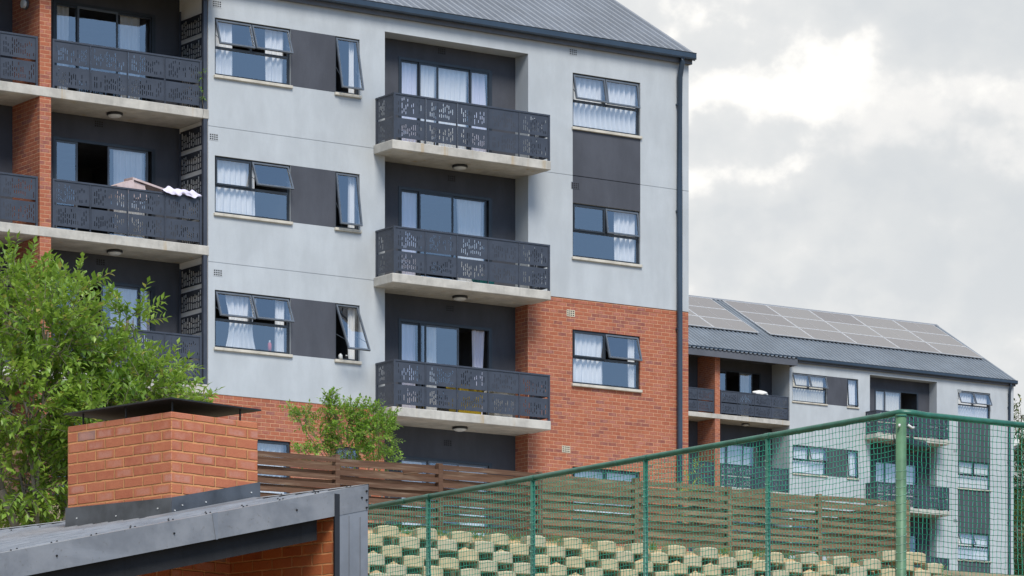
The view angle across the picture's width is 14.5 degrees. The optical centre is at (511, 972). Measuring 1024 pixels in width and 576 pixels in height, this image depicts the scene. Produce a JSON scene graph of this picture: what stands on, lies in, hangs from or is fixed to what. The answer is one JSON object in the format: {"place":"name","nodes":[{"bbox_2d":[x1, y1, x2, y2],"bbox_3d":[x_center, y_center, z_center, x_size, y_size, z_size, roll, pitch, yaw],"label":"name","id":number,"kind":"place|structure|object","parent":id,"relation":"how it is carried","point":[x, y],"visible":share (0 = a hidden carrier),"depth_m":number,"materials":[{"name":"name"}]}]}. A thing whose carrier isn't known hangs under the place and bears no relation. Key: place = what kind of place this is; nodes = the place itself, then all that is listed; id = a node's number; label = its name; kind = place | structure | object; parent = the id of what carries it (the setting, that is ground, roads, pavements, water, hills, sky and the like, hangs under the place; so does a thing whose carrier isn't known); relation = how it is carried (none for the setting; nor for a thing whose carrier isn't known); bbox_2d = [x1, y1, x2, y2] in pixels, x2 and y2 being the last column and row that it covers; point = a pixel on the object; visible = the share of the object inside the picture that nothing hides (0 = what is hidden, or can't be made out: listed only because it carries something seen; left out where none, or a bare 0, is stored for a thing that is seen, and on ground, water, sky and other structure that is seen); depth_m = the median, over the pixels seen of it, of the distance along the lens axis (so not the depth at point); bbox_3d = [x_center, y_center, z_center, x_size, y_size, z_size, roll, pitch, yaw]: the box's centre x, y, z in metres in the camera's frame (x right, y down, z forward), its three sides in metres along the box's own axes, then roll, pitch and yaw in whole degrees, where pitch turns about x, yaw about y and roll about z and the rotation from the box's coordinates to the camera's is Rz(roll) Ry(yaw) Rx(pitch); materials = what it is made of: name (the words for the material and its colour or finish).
{"place":"outdoors","nodes":[
{"label":"outdoors","id":0,"kind":"place"},
{"bbox_2d":[446,384,483,414],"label":"storage tub","id":1,"kind":"object","parent":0,"point":[465,411],"visible":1,"depth_m":88.72,"materials":[{"name":"yellow plastic"}]},
{"bbox_2d":[484,391,513,416],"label":"storage tub","id":2,"kind":"object","parent":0,"point":[498,414],"visible":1,"depth_m":89.26,"materials":[{"name":"white plastic"}]},
{"bbox_2d":[1,505,1019,575],"bbox_3d":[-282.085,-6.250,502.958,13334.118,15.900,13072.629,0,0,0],"label":"ground","id":3,"kind":"structure","parent":0,"point":[704,562],"depth_m":80.01,"materials":[{"name":"green plant"}]},
{"bbox_2d":[0,229,224,527],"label":"leafy tree","id":4,"kind":"object","parent":3,"relation":"on","point":[47,435],"visible":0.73,"depth_m":47.51,"materials":[{"name":"green plant"}]},
{"bbox_2d":[0,397,368,575],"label":"shelter","id":5,"kind":"object","parent":3,"relation":"on","point":[169,486],"visible":1,"depth_m":32.03,"materials":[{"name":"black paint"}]},
{"bbox_2d":[277,386,403,523],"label":"shrub","id":6,"kind":"object","parent":3,"relation":"on","point":[387,420],"visible":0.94,"depth_m":82.85,"materials":[{"name":"green plant"}]},
{"bbox_2d":[0,0,696,550],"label":"apartment building","id":7,"kind":"structure","parent":3,"relation":"on","point":[548,182],"depth_m":88.13,"materials":[{"name":"white paint"}]},
{"bbox_2d":[57,6,68,89],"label":"curtain","id":8,"kind":"object","parent":7,"relation":"hanging from","point":[62,23],"visible":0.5,"depth_m":85.29,"materials":[{"name":"white fabric"}]},
{"bbox_2d":[53,0,154,101],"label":"sliding door","id":9,"kind":"structure","parent":7,"relation":"in","point":[88,24],"depth_m":86.95,"materials":[{"name":"grey metal"}]},
{"bbox_2d":[53,136,154,239],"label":"sliding door","id":10,"kind":"structure","parent":7,"relation":"in","point":[78,160],"depth_m":87.20,"materials":[{"name":"glass"}]},
{"bbox_2d":[54,277,154,379],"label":"sliding door","id":11,"kind":"structure","parent":7,"relation":"in","point":[117,285],"depth_m":86.35,"materials":[{"name":"grey metal"}]},
{"bbox_2d":[110,288,136,366],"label":"curtain","id":12,"kind":"object","parent":7,"relation":"hanging from","point":[129,295],"visible":0.24,"depth_m":86.14,"materials":[{"name":"white fabric"}]},
{"bbox_2d":[113,149,144,238],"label":"curtain","id":13,"kind":"object","parent":7,"relation":"hanging from","point":[127,164],"visible":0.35,"depth_m":86.16,"materials":[{"name":"white fabric"}]},
{"bbox_2d":[120,15,139,99],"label":"curtain","id":14,"kind":"object","parent":7,"relation":"hanging from","point":[129,33],"visible":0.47,"depth_m":86.18,"materials":[{"name":"white fabric"}]},
{"bbox_2d":[111,177,163,201],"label":"folded mattress","id":15,"kind":"object","parent":7,"relation":"on","point":[133,182],"visible":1,"depth_m":85.21,"materials":[{"name":"white fabric"}]},
{"bbox_2d":[141,291,149,376],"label":"curtain","id":16,"kind":"object","parent":7,"relation":"hanging from","point":[143,327],"visible":0.25,"depth_m":86.40,"materials":[{"name":"white fabric"}]},
{"bbox_2d":[161,186,200,204],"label":"bedding","id":17,"kind":"object","parent":7,"relation":"on","point":[180,192],"visible":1,"depth_m":85.32,"materials":[{"name":"white fabric"}]},
{"bbox_2d":[216,22,231,74],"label":"curtain","id":18,"kind":"object","parent":7,"relation":"hanging from","point":[223,62],"visible":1,"depth_m":86.12,"materials":[{"name":"white fabric"}]},
{"bbox_2d":[216,160,254,215],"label":"curtain","id":19,"kind":"object","parent":7,"relation":"hanging from","point":[228,200],"visible":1,"depth_m":86.26,"materials":[{"name":"white fabric"}]},
{"bbox_2d":[225,295,255,348],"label":"curtain","id":20,"kind":"object","parent":7,"relation":"hanging from","point":[240,335],"visible":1,"depth_m":86.33,"materials":[{"name":"white fabric"}]},
{"bbox_2d":[214,18,293,88],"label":"window","id":21,"kind":"structure","parent":7,"relation":"in","point":[248,48],"depth_m":86.93,"materials":[{"name":"clear glass"}]},
{"bbox_2d":[214,156,293,224],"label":"window","id":22,"kind":"structure","parent":7,"relation":"in","point":[272,182],"depth_m":86.93,"materials":[{"name":"grey metal"}]},
{"bbox_2d":[214,290,294,357],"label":"window","id":23,"kind":"structure","parent":7,"relation":"in","point":[264,319],"depth_m":86.93,"materials":[{"name":"grey metal"}]},
{"bbox_2d":[258,443,283,493],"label":"curtain","id":24,"kind":"object","parent":7,"relation":"hanging from","point":[269,447],"visible":0.13,"depth_m":86.80,"materials":[{"name":"white fabric"}]},
{"bbox_2d":[265,29,282,82],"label":"curtain","id":25,"kind":"object","parent":7,"relation":"hanging from","point":[273,66],"visible":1,"depth_m":86.83,"materials":[{"name":"white fabric"}]},
{"bbox_2d":[258,439,289,493],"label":"window","id":26,"kind":"structure","parent":7,"relation":"in","point":[286,445],"depth_m":86.82,"materials":[{"name":"grey glass"}]},
{"bbox_2d":[274,300,283,351],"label":"curtain","id":27,"kind":"object","parent":7,"relation":"hanging from","point":[279,332],"visible":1,"depth_m":86.91,"materials":[{"name":"white fabric"}]},
{"bbox_2d":[326,34,363,98],"bbox_3d":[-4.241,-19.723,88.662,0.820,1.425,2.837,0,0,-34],"label":"window","id":28,"kind":"structure","parent":7,"relation":"in","point":[342,44],"depth_m":87.91,"materials":[{"name":"glass"}]},
{"bbox_2d":[334,172,362,232],"bbox_3d":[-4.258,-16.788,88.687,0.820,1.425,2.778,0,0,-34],"label":"window","id":29,"kind":"structure","parent":7,"relation":"in","point":[342,223],"depth_m":87.91,"materials":[{"name":"glass"}]},
{"bbox_2d":[347,308,354,358],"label":"curtain","id":30,"kind":"object","parent":7,"relation":"hanging from","point":[351,332],"visible":1,"depth_m":87.93,"materials":[{"name":"white fabric"}]},
{"bbox_2d":[348,42,353,92],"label":"curtain","id":31,"kind":"object","parent":7,"relation":"hanging from","point":[351,64],"visible":1,"depth_m":87.93,"materials":[{"name":"white fabric"}]},
{"bbox_2d":[348,177,354,227],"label":"curtain","id":32,"kind":"object","parent":7,"relation":"hanging from","point":[351,185],"visible":1,"depth_m":87.92,"materials":[{"name":"white fabric"}]},
{"bbox_2d":[334,303,370,364],"bbox_3d":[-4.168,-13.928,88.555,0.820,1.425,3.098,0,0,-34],"label":"window","id":33,"kind":"structure","parent":7,"relation":"in","point":[342,343],"depth_m":87.89,"materials":[{"name":"grey metal"}]},
{"bbox_2d":[402,192,415,274],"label":"curtain","id":34,"kind":"object","parent":7,"relation":"hanging from","point":[408,209],"visible":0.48,"depth_m":89.31,"materials":[{"name":"white fabric"}]},
{"bbox_2d":[402,324,415,407],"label":"curtain","id":35,"kind":"object","parent":7,"relation":"hanging from","point":[408,342],"visible":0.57,"depth_m":89.34,"materials":[{"name":"white fabric"}]},
{"bbox_2d":[402,62,416,142],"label":"curtain","id":36,"kind":"object","parent":7,"relation":"hanging from","point":[409,78],"visible":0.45,"depth_m":89.33,"materials":[{"name":"white fabric"}]},
{"bbox_2d":[421,65,434,144],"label":"curtain","id":37,"kind":"object","parent":7,"relation":"hanging from","point":[427,81],"visible":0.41,"depth_m":89.60,"materials":[{"name":"white fabric"}]},
{"bbox_2d":[423,326,436,409],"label":"curtain","id":38,"kind":"object","parent":7,"relation":"hanging from","point":[430,344],"visible":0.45,"depth_m":89.65,"materials":[{"name":"white fabric"}]},
{"bbox_2d":[398,56,491,152],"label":"sliding door","id":39,"kind":"structure","parent":7,"relation":"in","point":[487,73],"depth_m":89.71,"materials":[{"name":"grey metal"}]},
{"bbox_2d":[398,186,491,279],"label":"sliding door","id":40,"kind":"structure","parent":7,"relation":"in","point":[435,210],"depth_m":90.87,"materials":[{"name":"glass"}]},
{"bbox_2d":[398,318,491,414],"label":"sliding door","id":41,"kind":"structure","parent":7,"relation":"in","point":[453,342],"depth_m":91.36,"materials":[{"name":"grey metal"}]},
{"bbox_2d":[398,455,491,534],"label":"sliding door","id":42,"kind":"structure","parent":7,"relation":"in","point":[425,461],"depth_m":89.93,"materials":[{"name":"grey metal"}]},
{"bbox_2d":[435,67,466,148],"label":"curtain","id":43,"kind":"object","parent":7,"relation":"hanging from","point":[452,85],"visible":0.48,"depth_m":89.98,"materials":[{"name":"white fabric"}]},
{"bbox_2d":[457,199,482,281],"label":"curtain","id":44,"kind":"object","parent":7,"relation":"hanging from","point":[469,217],"visible":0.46,"depth_m":90.23,"materials":[{"name":"white fabric"}]},
{"bbox_2d":[459,466,483,535],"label":"curtain","id":45,"kind":"object","parent":7,"relation":"hanging from","point":[476,524],"visible":0.09,"depth_m":90.29,"materials":[{"name":"white fabric"}]},
{"bbox_2d":[468,72,486,151],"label":"curtain","id":46,"kind":"object","parent":7,"relation":"hanging from","point":[478,90],"visible":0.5,"depth_m":90.36,"materials":[{"name":"white fabric"}]},
{"bbox_2d":[472,330,483,414],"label":"curtain","id":47,"kind":"object","parent":7,"relation":"hanging from","point":[477,347],"visible":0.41,"depth_m":90.37,"materials":[{"name":"white fabric"}]},
{"bbox_2d":[573,333,601,383],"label":"curtain","id":48,"kind":"object","parent":7,"relation":"hanging from","point":[587,371],"visible":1,"depth_m":91.52,"materials":[{"name":"white fabric"}]},
{"bbox_2d":[573,77,634,133],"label":"curtain","id":49,"kind":"object","parent":7,"relation":"hanging from","point":[604,118],"visible":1,"depth_m":91.76,"materials":[{"name":"white fabric"}]},
{"bbox_2d":[574,471,634,522],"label":"curtain","id":50,"kind":"object","parent":7,"relation":"hanging from","point":[598,477],"visible":0.12,"depth_m":91.70,"materials":[{"name":"white fabric"}]},
{"bbox_2d":[572,467,638,522],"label":"window","id":51,"kind":"structure","parent":7,"relation":"in","point":[601,470],"depth_m":91.65,"materials":[{"name":"grey metal"}]},
{"bbox_2d":[571,329,642,392],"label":"window","id":52,"kind":"structure","parent":7,"relation":"in","point":[614,358],"depth_m":92.17,"materials":[{"name":"glass"}]},
{"bbox_2d":[572,73,642,138],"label":"window","id":53,"kind":"structure","parent":7,"relation":"in","point":[605,98],"depth_m":91.63,"materials":[{"name":"grey metal"}]},
{"bbox_2d":[572,203,642,267],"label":"window","id":54,"kind":"structure","parent":7,"relation":"in","point":[593,226],"depth_m":93.17,"materials":[{"name":"glass"}]},
{"bbox_2d":[614,212,634,261],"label":"curtain","id":55,"kind":"object","parent":7,"relation":"hanging from","point":[624,249],"visible":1,"depth_m":92.07,"materials":[{"name":"white fabric"}]},
{"bbox_2d":[627,339,633,387],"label":"curtain","id":56,"kind":"object","parent":7,"relation":"hanging from","point":[630,375],"visible":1,"depth_m":92.17,"materials":[{"name":"white fabric"}]},
{"bbox_2d":[0,430,909,564],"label":"slat fence","id":57,"kind":"object","parent":3,"relation":"on","point":[339,474],"visible":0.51,"depth_m":81.39,"materials":[{"name":"brown wood"}]},
{"bbox_2d":[368,525,943,575],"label":"retaining wall","id":58,"kind":"structure","parent":3,"relation":"on","point":[783,565],"depth_m":79.97,"materials":[{"name":"concrete"}]},
{"bbox_2d":[380,524,853,562],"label":"grass","id":59,"kind":"structure","parent":58,"relation":"on","point":[724,550],"depth_m":79.90,"materials":[{"name":"green plant"}]},
{"bbox_2d":[368,409,1023,575],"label":"net fence","id":60,"kind":"object","parent":3,"relation":"on","point":[900,415],"visible":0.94,"depth_m":44.09,"materials":[{"name":"green metal"}]},
{"bbox_2d":[891,435,929,453],"bbox_3d":[4.146,-5.534,42.259,0.498,0.198,0.228,0,0,-35],"label":"plastic bag","id":61,"kind":"object","parent":60,"relation":"attached to","point":[917,442],"visible":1,"depth_m":42.22,"materials":[{"name":"plastic"}]},
{"bbox_2d":[688,295,1017,574],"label":"apartment building","id":62,"kind":"structure","parent":3,"relation":"on","point":[720,361],"depth_m":175.55,"materials":[{"name":"grey paint"}]},
{"bbox_2d":[688,315,713,328],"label":"solar panel","id":63,"kind":"object","parent":62,"relation":"on","point":[696,321],"visible":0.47,"depth_m":173.25,"materials":[{"name":"grey glass"}]},
{"bbox_2d":[689,296,725,309],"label":"solar panel","id":64,"kind":"object","parent":62,"relation":"on","point":[702,302],"visible":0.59,"depth_m":176.47,"materials":[{"name":"grey glass"}]},
{"bbox_2d":[689,306,741,320],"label":"solar panel","id":65,"kind":"object","parent":62,"relation":"on","point":[712,312],"visible":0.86,"depth_m":175.35,"materials":[{"name":"grey glass"}]},
{"bbox_2d":[699,316,758,332],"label":"solar panel","id":66,"kind":"object","parent":62,"relation":"on","point":[726,324],"visible":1,"depth_m":174.34,"materials":[{"name":"grey glass"}]},
{"bbox_2d":[720,445,749,488],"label":"curtain","id":67,"kind":"object","parent":62,"relation":"hanging from","point":[731,454],"visible":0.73,"depth_m":173.35,"materials":[{"name":"white fabric"}]},
{"bbox_2d":[720,369,760,417],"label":"sliding door","id":68,"kind":"structure","parent":62,"relation":"in","point":[730,380],"depth_m":174.82,"materials":[{"name":"black glass"}]},
{"bbox_2d":[725,444,760,488],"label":"sliding door","id":69,"kind":"structure","parent":62,"relation":"in","point":[756,455],"depth_m":173.97,"materials":[{"name":"grey metal"}]},
{"bbox_2d":[741,374,748,416],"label":"curtain","id":70,"kind":"object","parent":62,"relation":"hanging from","point":[745,383],"visible":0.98,"depth_m":173.64,"materials":[{"name":"white fabric"}]},
{"bbox_2d":[723,300,780,315],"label":"solar panel","id":71,"kind":"object","parent":62,"relation":"on","point":[750,308],"visible":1,"depth_m":177.99,"materials":[{"name":"grey glass"}]},
{"bbox_2d":[738,311,795,326],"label":"solar panel","id":72,"kind":"object","parent":62,"relation":"on","point":[766,319],"visible":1,"depth_m":177.02,"materials":[{"name":"grey glass"}]},
{"bbox_2d":[755,323,813,338],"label":"solar panel","id":73,"kind":"object","parent":62,"relation":"on","point":[787,331],"visible":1,"depth_m":176.04,"materials":[{"name":"grey glass"}]},
{"bbox_2d":[766,305,822,320],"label":"solar panel","id":74,"kind":"object","parent":62,"relation":"on","point":[795,313],"visible":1,"depth_m":179.38,"materials":[{"name":"grey glass"}]},
{"bbox_2d":[793,375,822,402],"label":"curtain","id":75,"kind":"object","parent":62,"relation":"hanging from","point":[807,395],"visible":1,"depth_m":174.08,"materials":[{"name":"white fabric"}]},
{"bbox_2d":[793,447,822,474],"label":"curtain","id":76,"kind":"object","parent":62,"relation":"hanging from","point":[808,465],"visible":0.7,"depth_m":174.13,"materials":[{"name":"white fabric"}]},
{"bbox_2d":[792,445,827,476],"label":"window","id":77,"kind":"structure","parent":62,"relation":"in","point":[823,461],"depth_m":174.01,"materials":[{"name":"grey metal"}]},
{"bbox_2d":[792,373,828,405],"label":"window","id":78,"kind":"structure","parent":62,"relation":"in","point":[824,388],"depth_m":173.97,"materials":[{"name":"grey metal"}]},
{"bbox_2d":[782,316,839,331],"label":"solar panel","id":79,"kind":"object","parent":62,"relation":"on","point":[810,324],"visible":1,"depth_m":178.41,"materials":[{"name":"grey glass"}]},
{"bbox_2d":[799,328,856,344],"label":"solar panel","id":80,"kind":"object","parent":62,"relation":"on","point":[831,336],"visible":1,"depth_m":177.43,"materials":[{"name":"grey glass"}]},
{"bbox_2d":[809,310,865,325],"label":"solar panel","id":81,"kind":"object","parent":62,"relation":"on","point":[837,318],"visible":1,"depth_m":180.75,"materials":[{"name":"grey glass"}]},
{"bbox_2d":[847,380,854,405],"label":"curtain","id":82,"kind":"object","parent":62,"relation":"hanging from","point":[851,386],"visible":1,"depth_m":175.46,"materials":[{"name":"white fabric"}]},
{"bbox_2d":[847,379,858,408],"bbox_3d":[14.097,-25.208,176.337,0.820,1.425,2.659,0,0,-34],"label":"window","id":83,"kind":"structure","parent":62,"relation":"in","point":[856,382],"depth_m":175.38,"materials":[{"name":"grey metal"}]},
{"bbox_2d":[825,321,881,336],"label":"solar panel","id":84,"kind":"object","parent":62,"relation":"on","point":[853,329],"visible":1,"depth_m":179.79,"materials":[{"name":"grey glass"}]},
{"bbox_2d":[843,333,899,348],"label":"solar panel","id":85,"kind":"object","parent":62,"relation":"on","point":[865,340],"visible":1,"depth_m":178.80,"materials":[{"name":"grey glass"}]},
{"bbox_2d":[851,315,907,330],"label":"solar panel","id":86,"kind":"object","parent":62,"relation":"on","point":[879,323],"visible":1,"depth_m":182.12,"materials":[{"name":"grey glass"}]},
{"bbox_2d":[876,391,898,434],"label":"curtain","id":87,"kind":"object","parent":62,"relation":"hanging from","point":[892,401],"visible":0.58,"depth_m":177.21,"materials":[{"name":"white fabric"}]},
{"bbox_2d":[876,462,912,507],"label":"curtain","id":88,"kind":"object","parent":62,"relation":"hanging from","point":[892,475],"visible":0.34,"depth_m":177.29,"materials":[{"name":"white fabric"}]},
{"bbox_2d":[867,326,923,341],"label":"solar panel","id":89,"kind":"object","parent":62,"relation":"on","point":[895,334],"visible":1,"depth_m":181.16,"materials":[{"name":"grey glass"}]},
{"bbox_2d":[874,388,917,436],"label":"sliding door","id":90,"kind":"structure","parent":62,"relation":"in","point":[907,400],"depth_m":178.36,"materials":[{"name":"grey metal"}]},
{"bbox_2d":[874,460,917,508],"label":"sliding door","id":91,"kind":"structure","parent":62,"relation":"in","point":[879,461],"depth_m":177.23,"materials":[{"name":"grey metal"}]},
{"bbox_2d":[884,337,941,353],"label":"solar panel","id":92,"kind":"object","parent":62,"relation":"on","point":[907,345],"visible":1,"depth_m":180.17,"materials":[{"name":"grey glass"}]},
{"bbox_2d":[893,320,948,335],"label":"solar panel","id":93,"kind":"object","parent":62,"relation":"on","point":[921,328],"visible":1,"depth_m":183.49,"materials":[{"name":"grey glass"}]},
{"bbox_2d":[909,331,965,346],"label":"solar panel","id":94,"kind":"object","parent":62,"relation":"on","point":[937,338],"visible":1,"depth_m":182.53,"materials":[{"name":"grey glass"}]},
{"bbox_2d":[926,342,982,358],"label":"solar panel","id":95,"kind":"object","parent":62,"relation":"on","point":[949,350],"visible":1,"depth_m":181.54,"materials":[{"name":"grey glass"}]},
{"bbox_2d":[958,392,986,417],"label":"curtain","id":96,"kind":"object","parent":62,"relation":"hanging from","point":[970,411],"visible":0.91,"depth_m":179.34,"materials":[{"name":"white fabric"}]},
{"bbox_2d":[958,462,986,488],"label":"curtain","id":97,"kind":"object","parent":62,"relation":"hanging from","point":[969,470],"visible":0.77,"depth_m":179.34,"materials":[{"name":"white fabric"}]},
{"bbox_2d":[958,534,986,559],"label":"curtain","id":98,"kind":"object","parent":62,"relation":"hanging from","point":[979,552],"visible":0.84,"depth_m":179.38,"materials":[{"name":"white fabric"}]},
{"bbox_2d":[957,532,988,562],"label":"window","id":99,"kind":"structure","parent":62,"relation":"in","point":[986,561],"depth_m":179.23,"materials":[{"name":"grey metal"}]},
{"bbox_2d":[957,460,990,491],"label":"window","id":100,"kind":"structure","parent":62,"relation":"in","point":[986,490],"depth_m":179.28,"materials":[{"name":"grey metal"}]},
{"bbox_2d":[958,391,991,418],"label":"window","id":101,"kind":"structure","parent":62,"relation":"in","point":[973,393],"depth_m":179.23,"materials":[{"name":"grey metal"}]},
{"bbox_2d":[1014,394,1023,568],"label":"tree","id":102,"kind":"object","parent":3,"relation":"on","point":[1017,458],"visible":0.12,"depth_m":204.28,"materials":[{"name":"green plant"}]},
{"bbox_2d":[1014,490,1023,575],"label":"tree","id":103,"kind":"object","parent":3,"relation":"on","point":[1018,554],"visible":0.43,"depth_m":196.65,"materials":[{"name":"green plant"}]},
{"bbox_2d":[616,0,1023,445],"label":"sky","id":104,"kind":"structure","parent":0,"point":[856,157],"materials":[{"name":"white"}]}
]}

